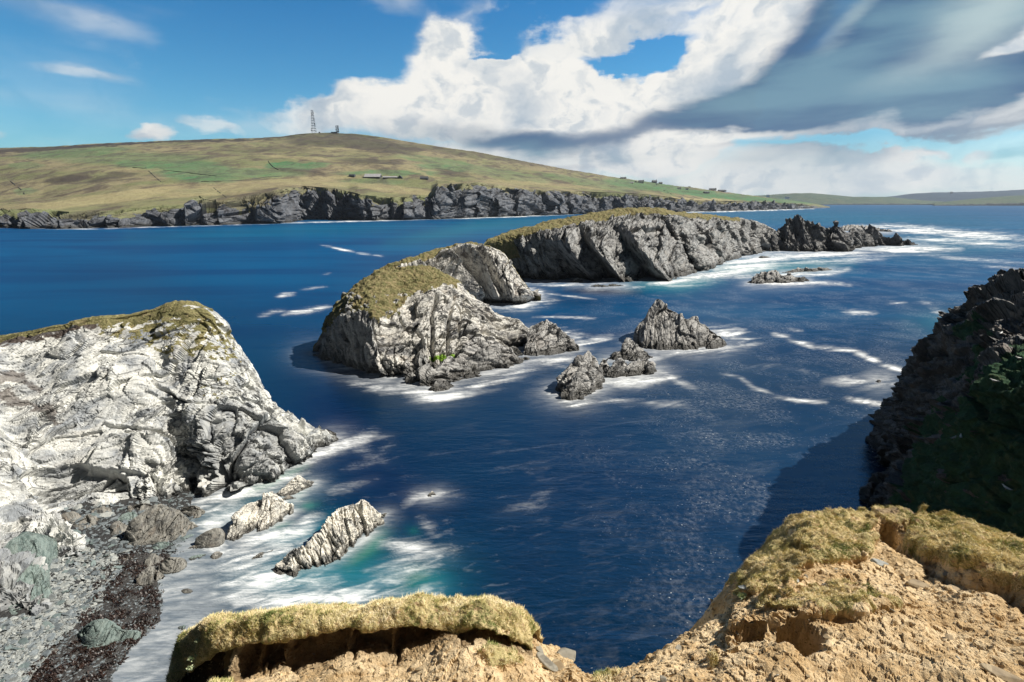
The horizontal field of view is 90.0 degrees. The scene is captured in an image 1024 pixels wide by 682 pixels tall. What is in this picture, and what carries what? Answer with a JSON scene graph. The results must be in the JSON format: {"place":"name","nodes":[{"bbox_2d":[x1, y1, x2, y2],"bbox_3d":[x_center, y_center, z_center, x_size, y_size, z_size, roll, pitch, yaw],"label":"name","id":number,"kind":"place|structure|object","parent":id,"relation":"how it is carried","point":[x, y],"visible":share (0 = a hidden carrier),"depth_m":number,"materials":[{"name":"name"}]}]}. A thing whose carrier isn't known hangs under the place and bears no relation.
{"place":"outdoors","nodes":[
{"label":"outdoors","id":0,"kind":"place"},
{"bbox_2d":[0,486,195,681],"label":"beach","id":1,"kind":"structure","parent":0,"point":[128,619],"depth_m":39.59,"materials":[{"name":"grey gravel"}]},
{"bbox_2d":[2,621,11,626],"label":"beach stone","id":2,"kind":"object","parent":1,"relation":"on","point":[7,623],"visible":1,"depth_m":35.79,"materials":[{"name":"grey stone"}]},
{"bbox_2d":[4,645,14,649],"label":"beach stone","id":3,"kind":"object","parent":1,"relation":"on","point":[7,648],"visible":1,"depth_m":34.19,"materials":[{"name":"grey stone"}]},
{"bbox_2d":[4,674,16,679],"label":"beach stone","id":4,"kind":"object","parent":1,"relation":"on","point":[8,677],"visible":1,"depth_m":32.34,"materials":[{"name":"grey stone"}]},
{"bbox_2d":[6,640,17,644],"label":"beach stone","id":5,"kind":"object","parent":1,"relation":"on","point":[13,642],"visible":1,"depth_m":34.58,"materials":[{"name":"grey stone"}]},
{"bbox_2d":[9,676,18,681],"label":"beach stone","id":6,"kind":"object","parent":1,"relation":"on","point":[16,678],"visible":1,"depth_m":32.14,"materials":[{"name":"grey stone"}]},
{"bbox_2d":[18,637,28,643],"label":"beach stone","id":7,"kind":"object","parent":1,"relation":"on","point":[25,640],"visible":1,"depth_m":34.80,"materials":[{"name":"grey stone"}]},
{"bbox_2d":[17,662,29,669],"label":"beach stone","id":8,"kind":"object","parent":1,"relation":"on","point":[25,665],"visible":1,"depth_m":33.19,"materials":[{"name":"grey stone"}]},
{"bbox_2d":[20,629,32,634],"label":"beach stone","id":9,"kind":"object","parent":1,"relation":"on","point":[26,631],"visible":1,"depth_m":35.42,"materials":[{"name":"grey stone"}]},
{"bbox_2d":[21,632,31,637],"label":"beach stone","id":10,"kind":"object","parent":1,"relation":"on","point":[25,635],"visible":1,"depth_m":35.22,"materials":[{"name":"grey stone"}]},
{"bbox_2d":[4,531,57,614],"bbox_3d":[-38.520,19.297,41.837,3.981,6.918,12.277,-8,17,-27],"label":"boulder","id":11,"kind":"object","parent":1,"relation":"on","point":[42,546],"visible":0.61,"depth_m":40.73,"materials":[{"name":"stone"}]},
{"bbox_2d":[27,632,36,638],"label":"beach stone","id":12,"kind":"object","parent":1,"relation":"on","point":[32,634],"visible":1,"depth_m":35.24,"materials":[{"name":"grey stone"}]},
{"bbox_2d":[28,649,38,655],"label":"beach stone","id":13,"kind":"object","parent":1,"relation":"on","point":[34,652],"visible":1,"depth_m":34.16,"materials":[{"name":"grey stone"}]},
{"bbox_2d":[27,639,43,647],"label":"beach stone","id":14,"kind":"object","parent":1,"relation":"on","point":[30,645],"visible":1,"depth_m":34.67,"materials":[{"name":"grey stone"}]},
{"bbox_2d":[42,650,50,656],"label":"beach stone","id":15,"kind":"object","parent":1,"relation":"on","point":[46,653],"visible":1,"depth_m":34.22,"materials":[{"name":"grey stone"}]},
{"bbox_2d":[42,621,51,626],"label":"beach stone","id":16,"kind":"object","parent":1,"relation":"on","point":[45,623],"visible":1,"depth_m":36.25,"materials":[{"name":"grey stone"}]},
{"bbox_2d":[44,611,56,617],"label":"beach stone","id":17,"kind":"object","parent":1,"relation":"on","point":[51,613],"visible":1,"depth_m":37.14,"materials":[{"name":"white stone"}]},
{"bbox_2d":[46,633,55,641],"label":"beach stone","id":18,"kind":"object","parent":1,"relation":"on","point":[51,638],"visible":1,"depth_m":35.30,"materials":[{"name":"grey stone"}]},
{"bbox_2d":[48,594,56,600],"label":"beach stone","id":19,"kind":"object","parent":1,"relation":"on","point":[51,597],"visible":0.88,"depth_m":38.65,"materials":[{"name":"grey stone"}]},
{"bbox_2d":[49,564,58,569],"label":"beach stone","id":20,"kind":"object","parent":1,"relation":"on","point":[54,566],"visible":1,"depth_m":41.61,"materials":[{"name":"white stone"}]},
{"bbox_2d":[50,568,59,571],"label":"beach stone","id":21,"kind":"object","parent":1,"relation":"on","point":[55,569],"visible":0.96,"depth_m":41.26,"materials":[{"name":"grey stone"}]},
{"bbox_2d":[50,617,59,621],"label":"beach stone","id":22,"kind":"object","parent":1,"relation":"on","point":[51,619],"visible":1,"depth_m":36.69,"materials":[{"name":"grey stone"}]},
{"bbox_2d":[51,613,60,617],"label":"beach stone","id":23,"kind":"object","parent":1,"relation":"on","point":[56,615],"visible":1,"depth_m":37.06,"materials":[{"name":"grey stone"}]},
{"bbox_2d":[55,600,64,605],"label":"beach stone","id":24,"kind":"object","parent":1,"relation":"on","point":[60,602],"visible":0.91,"depth_m":38.27,"materials":[{"name":"grey stone"}]},
{"bbox_2d":[0,546,120,681],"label":"pebbles","id":25,"kind":"object","parent":1,"relation":"on","point":[17,655],"visible":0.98,"depth_m":36.99,"materials":[{"name":"grey stone"}]},
{"bbox_2d":[63,581,71,586],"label":"beach stone","id":26,"kind":"object","parent":1,"relation":"on","point":[68,583],"visible":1,"depth_m":40.14,"materials":[{"name":"white stone"}]},
{"bbox_2d":[64,609,72,617],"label":"beach stone","id":27,"kind":"object","parent":1,"relation":"on","point":[69,611],"visible":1,"depth_m":37.37,"materials":[{"name":"grey stone"}]},
{"bbox_2d":[61,511,80,521],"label":"boulder","id":28,"kind":"object","parent":1,"relation":"on","point":[69,516],"visible":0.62,"depth_m":47.76,"materials":[{"name":"grey stone"}]},
{"bbox_2d":[67,568,75,574],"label":"beach stone","id":29,"kind":"object","parent":1,"relation":"on","point":[71,571],"visible":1,"depth_m":41.36,"materials":[{"name":"grey stone"}]},
{"bbox_2d":[72,504,81,509],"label":"beach stone","id":30,"kind":"object","parent":1,"relation":"on","point":[77,506],"visible":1,"depth_m":49.43,"materials":[{"name":"grey stone"}]},
{"bbox_2d":[72,514,96,529],"bbox_3d":[-39.505,18.669,47.888,1.983,4.908,4.043,-8,17,-26],"label":"boulder","id":31,"kind":"object","parent":1,"relation":"on","point":[91,519],"visible":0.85,"depth_m":47.38,"materials":[{"name":"grey stone"}]},
{"bbox_2d":[93,502,101,508],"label":"beach stone","id":32,"kind":"object","parent":1,"relation":"on","point":[96,505],"visible":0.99,"depth_m":50.01,"materials":[{"name":"grey stone"}]},
{"bbox_2d":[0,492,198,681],"bbox_3d":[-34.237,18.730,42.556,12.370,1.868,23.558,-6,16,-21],"label":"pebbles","id":33,"kind":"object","parent":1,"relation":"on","point":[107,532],"visible":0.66,"depth_m":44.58,"materials":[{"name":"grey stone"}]},
{"bbox_2d":[91,506,111,512],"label":"boulder","id":34,"kind":"object","parent":1,"relation":"on","point":[102,509],"visible":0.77,"depth_m":49.35,"materials":[{"name":"grey stone"}]},
{"bbox_2d":[22,548,183,681],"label":"seaweed","id":35,"kind":"object","parent":1,"relation":"on","point":[82,664],"visible":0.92,"depth_m":36.86,"materials":[{"name":"plant"}]},
{"bbox_2d":[36,550,177,681],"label":"shingle stones","id":36,"kind":"object","parent":1,"relation":"on","point":[76,632],"visible":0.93,"depth_m":36.13,"materials":[{"name":"grey stone"}]},
{"bbox_2d":[100,512,115,517],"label":"beach stone","id":37,"kind":"object","parent":1,"relation":"on","point":[106,514],"visible":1,"depth_m":48.83,"materials":[{"name":"grey stone"}]},
{"bbox_2d":[77,618,140,648],"bbox_3d":[-28.467,21.891,36.467,4.326,4.678,3.231,7,17,24],"label":"boulder","id":38,"kind":"object","parent":1,"relation":"on","point":[103,632],"visible":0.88,"depth_m":35.83,"materials":[{"name":"grey stone"}]},
{"bbox_2d":[110,555,117,560],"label":"beach stone","id":39,"kind":"object","parent":1,"relation":"on","point":[113,557],"visible":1,"depth_m":43.45,"materials":[{"name":"white stone"}]},
{"bbox_2d":[110,520,127,535],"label":"boulder","id":40,"kind":"object","parent":1,"relation":"on","point":[116,527],"visible":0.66,"depth_m":47.01,"materials":[{"name":"grey stone"}]},
{"bbox_2d":[118,511,137,521],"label":"boulder","id":41,"kind":"object","parent":1,"relation":"on","point":[128,516],"visible":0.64,"depth_m":48.98,"materials":[{"name":"grey stone"}]},
{"bbox_2d":[127,503,152,511],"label":"boulder","id":42,"kind":"object","parent":1,"relation":"on","point":[142,506],"visible":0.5,"depth_m":50.60,"materials":[{"name":"grey stone"}]},
{"bbox_2d":[136,566,163,585],"bbox_3d":[-29.668,20.590,42.577,2.204,4.087,2.271,-11,18,-34],"label":"boulder","id":43,"kind":"object","parent":1,"relation":"on","point":[147,575],"visible":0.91,"depth_m":41.68,"materials":[{"name":"grey stone"}]},
{"bbox_2d":[148,496,157,501],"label":"beach stone","id":44,"kind":"object","parent":1,"relation":"on","point":[153,499],"visible":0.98,"depth_m":52.31,"materials":[{"name":"grey stone"}]},
{"bbox_2d":[144,553,163,566],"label":"boulder","id":45,"kind":"object","parent":1,"relation":"on","point":[152,558],"visible":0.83,"depth_m":43.82,"materials":[{"name":"grey stone"}]},
{"bbox_2d":[122,503,197,545],"bbox_3d":[-32.467,18.061,48.163,5.093,5.983,6.928,4,16,15],"label":"boulder","id":46,"kind":"object","parent":1,"relation":"on","point":[155,523],"visible":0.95,"depth_m":46.92,"materials":[{"name":"grey stone"}]},
{"bbox_2d":[152,541,171,549],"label":"boulder","id":47,"kind":"object","parent":1,"relation":"on","point":[161,546],"visible":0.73,"depth_m":45.94,"materials":[{"name":"grey stone"}]},
{"bbox_2d":[158,557,186,573],"bbox_3d":[-28.894,20.240,43.870,2.216,3.961,3.250,-6,16,-22],"label":"boulder","id":48,"kind":"object","parent":1,"relation":"on","point":[170,565],"visible":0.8,"depth_m":43.20,"materials":[{"name":"grey stone"}]},
{"bbox_2d":[181,588,192,593],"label":"boulder","id":49,"kind":"object","parent":1,"relation":"on","point":[186,591],"visible":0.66,"depth_m":40.81,"materials":[{"name":"grey stone"}]},
{"bbox_2d":[180,505,204,517],"bbox_3d":[-31.753,18.204,51.551,3.276,3.912,2.600,6,16,23],"label":"boulder","id":50,"kind":"object","parent":1,"relation":"on","point":[195,511],"visible":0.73,"depth_m":50.85,"materials":[{"name":"grey stone"}]},
{"bbox_2d":[188,554,205,560],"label":"boulder","id":51,"kind":"object","parent":1,"relation":"on","point":[194,557],"visible":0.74,"depth_m":44.72,"materials":[{"name":"grey stone"}]},
{"bbox_2d":[194,528,225,548],"bbox_3d":[-27.722,19.167,47.366,2.596,4.186,3.695,-4,16,-16],"label":"boulder","id":52,"kind":"object","parent":1,"relation":"on","point":[213,537],"visible":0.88,"depth_m":46.34,"materials":[{"name":"grey stone"}]},
{"bbox_2d":[210,551,222,558],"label":"boulder","id":53,"kind":"object","parent":1,"relation":"on","point":[216,555],"visible":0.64,"depth_m":44.86,"materials":[{"name":"grey stone"}]},
{"bbox_2d":[227,491,293,540],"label":"beach skerry","id":54,"kind":"structure","parent":1,"relation":"on","point":[268,510],"depth_m":49.42,"materials":[{"name":"grey stone"}]},
{"bbox_2d":[276,475,313,496],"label":"beach skerry","id":55,"kind":"structure","parent":1,"relation":"on","point":[296,484],"depth_m":55.14,"materials":[{"name":"grey stone"}]},
{"bbox_2d":[273,499,386,577],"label":"beach skerry","id":56,"kind":"structure","parent":1,"relation":"on","point":[340,532],"depth_m":45.71,"materials":[{"name":"grey stone"}]},
{"bbox_2d":[0,133,828,211],"bbox_3d":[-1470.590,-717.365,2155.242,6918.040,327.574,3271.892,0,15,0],"label":"hillside","id":57,"kind":"structure","parent":0,"point":[90,177],"depth_m":1349.51,"materials":[{"name":"green plant"}]},
{"bbox_2d":[132,167,213,175],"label":"drystone wall","id":58,"kind":"structure","parent":57,"relation":"on","point":[179,171],"depth_m":1121.89,"materials":[{"name":"grey stone"}]},
{"bbox_2d":[201,176,278,181],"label":"drystone wall","id":59,"kind":"structure","parent":57,"relation":"on","point":[242,180],"depth_m":1018.31,"materials":[{"name":"grey stone"}]},
{"bbox_2d":[311,110,316,132],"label":"lattice mast","id":60,"kind":"object","parent":57,"relation":"on","point":[313,123],"visible":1,"depth_m":2205.70,"materials":[{"name":"metal"}]},
{"bbox_2d":[364,174,381,177],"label":"barn","id":61,"kind":"structure","parent":57,"relation":"on","point":[372,175],"depth_m":1237.94,"materials":[{"name":"metal"}]},
{"bbox_2d":[0,182,829,228],"bbox_3d":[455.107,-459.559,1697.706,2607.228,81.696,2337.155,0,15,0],"label":"cliffs","id":62,"kind":"structure","parent":57,"relation":"attached to","point":[457,200],"depth_m":888.00,"materials":[{"name":"grey stone"}]},
{"bbox_2d":[420,176,428,179],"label":"barn","id":63,"kind":"structure","parent":57,"relation":"on","point":[424,177],"depth_m":1215.11,"materials":[{"name":"metal"}]},
{"bbox_2d":[0,205,1023,681],"bbox_3d":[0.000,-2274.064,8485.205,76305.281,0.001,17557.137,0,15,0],"label":"sea","id":64,"kind":"structure","parent":0,"point":[622,521],"depth_m":75.22,"materials":[{"name":"liquid"}]},
{"bbox_2d":[0,300,338,615],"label":"rocky headland","id":65,"kind":"structure","parent":64,"relation":"in","point":[169,399],"depth_m":57.03,"materials":[{"name":"grey stone"}]},
{"bbox_2d":[252,550,271,558],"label":"tiny skerry","id":66,"kind":"structure","parent":64,"relation":"in","point":[258,555],"depth_m":44.91,"materials":[{"name":"grey stone"}]},
{"bbox_2d":[282,495,293,499],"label":"tiny skerry","id":67,"kind":"structure","parent":64,"relation":"in","point":[287,497],"depth_m":53.54,"materials":[{"name":"grey stone"}]},
{"bbox_2d":[312,264,528,377],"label":"rocky island","id":68,"kind":"structure","parent":64,"relation":"in","point":[405,320],"depth_m":99.88,"materials":[{"name":"grey stone"}]},
{"bbox_2d":[428,379,453,391],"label":"skerry","id":69,"kind":"structure","parent":64,"relation":"in","point":[441,385],"depth_m":84.81,"materials":[{"name":"grey stone"}]},
{"bbox_2d":[373,241,540,303],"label":"rocky island","id":70,"kind":"structure","parent":64,"relation":"in","point":[483,273],"depth_m":154.63,"materials":[{"name":"grey stone"}]},
{"bbox_2d":[405,337,529,385],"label":"rocky shelf","id":71,"kind":"object","parent":64,"relation":"in","point":[476,357],"visible":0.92,"depth_m":93.45,"materials":[{"name":"grey stone"}]},
{"bbox_2d":[524,319,578,355],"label":"sea stack","id":72,"kind":"object","parent":64,"relation":"in","point":[546,337],"visible":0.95,"depth_m":106.72,"materials":[{"name":"grey stone"}]},
{"bbox_2d":[571,277,582,282],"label":"skerry","id":73,"kind":"structure","parent":64,"relation":"in","point":[577,280],"depth_m":198.20,"materials":[{"name":"black stone"}]},
{"bbox_2d":[555,350,604,400],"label":"sea stack","id":74,"kind":"object","parent":64,"relation":"in","point":[580,377],"visible":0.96,"depth_m":83.99,"materials":[{"name":"grey stone"}]},
{"bbox_2d":[592,284,622,286],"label":"skerry","id":75,"kind":"structure","parent":64,"relation":"in","point":[598,285],"depth_m":188.02,"materials":[{"name":"grey stone"}]},
{"bbox_2d":[600,356,656,377],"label":"skerry","id":76,"kind":"structure","parent":64,"relation":"in","point":[619,367],"depth_m":92.19,"materials":[{"name":"grey stone"}]},
{"bbox_2d":[484,207,775,281],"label":"rocky island","id":77,"kind":"structure","parent":64,"relation":"in","point":[628,244],"depth_m":211.53,"materials":[{"name":"grey stone"}]},
{"bbox_2d":[609,338,652,360],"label":"sea stack","id":78,"kind":"object","parent":64,"relation":"in","point":[631,350],"visible":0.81,"depth_m":101.77,"materials":[{"name":"grey stone"}]},
{"bbox_2d":[633,299,726,349],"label":"sea stack","id":79,"kind":"object","parent":64,"relation":"in","point":[661,326],"visible":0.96,"depth_m":110.73,"materials":[{"name":"grey stone"}]},
{"bbox_2d":[747,270,808,283],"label":"islet","id":80,"kind":"object","parent":64,"relation":"in","point":[773,276],"visible":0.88,"depth_m":197.89,"materials":[{"name":"grey stone"}]},
{"bbox_2d":[782,267,831,272],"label":"flat skerry","id":81,"kind":"structure","parent":64,"relation":"in","point":[805,269],"depth_m":228.69,"materials":[{"name":"grey stone"}]},
{"bbox_2d":[770,214,917,251],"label":"rocky reef","id":82,"kind":"object","parent":64,"relation":"in","point":[797,233],"visible":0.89,"depth_m":330.13},
{"bbox_2d":[840,224,892,231],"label":"flat skerry","id":83,"kind":"structure","parent":64,"relation":"in","point":[846,227],"depth_m":552.49,"materials":[{"name":"grey stone"}]},
{"bbox_2d":[859,481,882,507],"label":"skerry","id":84,"kind":"structure","parent":64,"relation":"in","point":[872,487],"depth_m":52.88,"materials":[{"name":"black stone"}]},
{"bbox_2d":[822,203,933,204],"bbox_3d":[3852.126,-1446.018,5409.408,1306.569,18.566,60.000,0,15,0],"label":"distant rocks","id":85,"kind":"object","parent":64,"relation":"in","point":[879,204],"visible":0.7,"depth_m":5385.53,"materials":[{"name":"grey stone"}]},
{"bbox_2d":[932,202,1023,205],"bbox_3d":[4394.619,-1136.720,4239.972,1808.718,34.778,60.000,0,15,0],"label":"distant rocks","id":86,"kind":"object","parent":64,"relation":"in","point":[1007,204],"visible":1,"depth_m":4217.74,"materials":[{"name":"grey stone"}]},
{"bbox_2d":[0,0,1023,196],"label":"sky","id":87,"kind":"structure","parent":0,"point":[852,98],"materials":[{"name":"blue"}]},
{"bbox_2d":[167,505,1023,681],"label":"cliff top","id":88,"kind":"structure","parent":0,"point":[865,666],"depth_m":6.57,"materials":[{"name":"soil"}]},
{"bbox_2d":[187,654,197,661],"bbox_3d":[-4.280,4.242,6.844,0.112,0.056,0.104,0,15,0],"label":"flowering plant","id":89,"kind":"object","parent":88,"relation":"on","point":[192,657],"visible":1,"depth_m":6.84,"materials":[{"name":"green plant"}]},
{"bbox_2d":[536,643,543,653],"bbox_3d":[0.346,4.041,6.733,0.101,0.029,0.276,13,4,-20],"label":"rock slab","id":90,"kind":"object","parent":88,"relation":"on","point":[539,649],"visible":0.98,"depth_m":6.70,"materials":[{"name":"stone"}]},
{"bbox_2d":[536,652,557,671],"bbox_3d":[0.441,4.077,6.500,0.154,0.042,0.399,3,5,-36],"label":"rock slab","id":91,"kind":"object","parent":88,"relation":"on","point":[546,662],"visible":1,"depth_m":6.47,"materials":[{"name":"stone"}]},
{"bbox_2d":[552,659,564,670],"bbox_3d":[0.592,4.101,6.426,0.149,0.035,0.298,-1,8,-25],"label":"rock slab","id":92,"kind":"object","parent":88,"relation":"on","point":[559,664],"visible":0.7,"depth_m":6.47,"materials":[{"name":"stone"}]},
{"bbox_2d":[556,648,575,662],"bbox_3d":[0.730,4.187,6.799,0.346,0.101,0.228,-2,29,-29],"label":"rock slab","id":93,"kind":"object","parent":88,"relation":"on","point":[567,653],"visible":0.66,"depth_m":6.79,"materials":[{"name":"stone"}]},
{"bbox_2d":[163,504,1023,681],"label":"grass","id":94,"kind":"structure","parent":88,"relation":"on","point":[436,600],"depth_m":7.17,"materials":[{"name":"green plant"}]},
{"bbox_2d":[177,507,1023,681],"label":"gravel","id":95,"kind":"structure","parent":88,"relation":"on","point":[742,649],"depth_m":6.38,"materials":[{"name":"stone"}]},
{"bbox_2d":[660,675,666,681],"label":"rock","id":96,"kind":"object","parent":88,"relation":"on","point":[663,678],"visible":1,"depth_m":5.67,"materials":[{"name":"beige stone"}]},
{"bbox_2d":[737,591,746,599],"bbox_3d":[3.415,3.766,7.583,0.148,0.073,0.167,10,18,33],"label":"silvery plant","id":97,"kind":"object","parent":88,"relation":"on","point":[740,595],"visible":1,"depth_m":7.58,"materials":[{"name":"green plant"}]},
{"bbox_2d":[738,584,747,590],"bbox_3d":[3.568,3.754,7.791,0.244,0.032,0.138,4,9,-7],"label":"rock slab","id":98,"kind":"object","parent":88,"relation":"on","point":[743,587],"visible":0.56,"depth_m":7.77,"materials":[{"name":"grey stone"}]},
{"bbox_2d":[870,558,887,565],"bbox_3d":[5.807,3.497,8.065,0.280,0.044,0.126,10,23,15],"label":"rock slab","id":99,"kind":"object","parent":88,"relation":"on","point":[878,562],"visible":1,"depth_m":8.06,"materials":[{"name":"white stone"}]},
{"bbox_2d":[905,579,929,587],"bbox_3d":[5.934,3.566,7.496,0.312,0.065,0.173,14,26,26],"label":"rock slab","id":100,"kind":"object","parent":88,"relation":"on","point":[915,583],"visible":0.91,"depth_m":7.47,"materials":[{"name":"stone"}]},
{"bbox_2d":[944,634,952,639],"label":"rock","id":101,"kind":"object","parent":88,"relation":"on","point":[947,636],"visible":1,"depth_m":6.18,"materials":[{"name":"beige stone"}]},
{"bbox_2d":[947,585,960,591],"bbox_3d":[6.324,3.613,7.360,0.352,0.134,0.229,3,32,-13],"label":"rock slab","id":102,"kind":"object","parent":88,"relation":"on","point":[955,588],"visible":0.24,"depth_m":7.36,"materials":[{"name":"stone"}]},
{"bbox_2d":[979,663,1023,681],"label":"rock slab","id":103,"kind":"object","parent":88,"relation":"on","point":[1005,675],"visible":1,"depth_m":5.42,"materials":[{"name":"stone"}]},
{"bbox_2d":[756,193,942,204],"bbox_3d":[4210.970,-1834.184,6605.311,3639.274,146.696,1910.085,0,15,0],"label":"distant hills","id":104,"kind":"structure","parent":0,"point":[816,198],"depth_m":6047.44,"materials":[{"name":"green plant"}]},
{"bbox_2d":[859,268,1023,537],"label":"shaded cliff","id":105,"kind":"structure","parent":0,"point":[945,388],"depth_m":38.36,"materials":[{"name":"black stone"}]},
{"bbox_2d":[889,189,1023,201],"bbox_3d":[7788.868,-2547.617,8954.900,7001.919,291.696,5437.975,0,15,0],"label":"distant hills","id":106,"kind":"structure","parent":0,"point":[942,196],"depth_m":7619.74,"materials":[{"name":"green plant"}]},
{"bbox_2d":[925,195,1023,204],"bbox_3d":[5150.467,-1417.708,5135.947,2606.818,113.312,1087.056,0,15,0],"label":"distant hills","id":107,"kind":"structure","parent":0,"point":[1007,199],"depth_m":4847.44,"materials":[{"name":"green plant"}]}
]}

